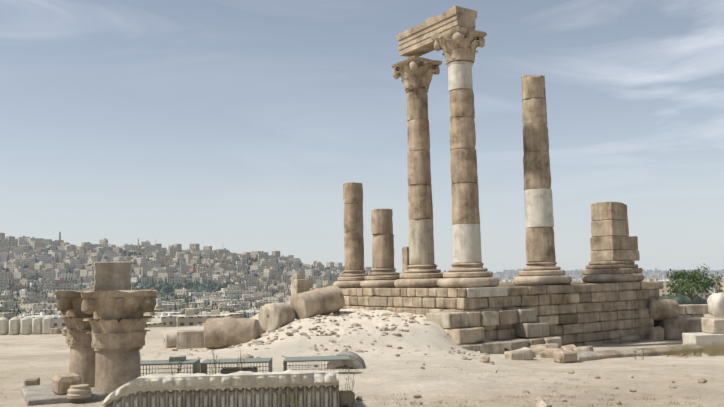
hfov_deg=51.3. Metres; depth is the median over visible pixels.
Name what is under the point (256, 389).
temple
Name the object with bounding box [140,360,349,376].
fence panels
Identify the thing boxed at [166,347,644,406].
weeds
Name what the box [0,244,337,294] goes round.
buildings
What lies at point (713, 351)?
dry grass tufts
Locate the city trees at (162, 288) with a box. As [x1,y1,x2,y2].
[0,240,721,327]
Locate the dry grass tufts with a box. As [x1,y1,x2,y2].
[0,341,723,406]
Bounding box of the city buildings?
[0,233,723,328]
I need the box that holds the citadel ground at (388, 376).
[0,302,723,406]
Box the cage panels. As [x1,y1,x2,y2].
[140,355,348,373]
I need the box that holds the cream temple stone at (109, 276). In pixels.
[50,219,723,406]
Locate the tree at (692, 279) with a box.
[666,264,722,303]
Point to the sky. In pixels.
(237, 126)
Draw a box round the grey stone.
[21,351,365,405]
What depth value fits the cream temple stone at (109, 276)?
34.34 m
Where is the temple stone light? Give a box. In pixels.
[67,6,711,406]
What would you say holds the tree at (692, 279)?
on the citadel ground at (388, 376)
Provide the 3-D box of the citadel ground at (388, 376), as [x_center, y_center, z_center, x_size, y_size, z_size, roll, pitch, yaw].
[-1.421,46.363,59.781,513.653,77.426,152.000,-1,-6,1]
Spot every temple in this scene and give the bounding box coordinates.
[0,61,723,406]
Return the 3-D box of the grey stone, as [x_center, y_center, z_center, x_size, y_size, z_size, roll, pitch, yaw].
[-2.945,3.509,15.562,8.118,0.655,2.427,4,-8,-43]
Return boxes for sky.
[0,0,723,272]
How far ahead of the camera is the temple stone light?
36.92 m

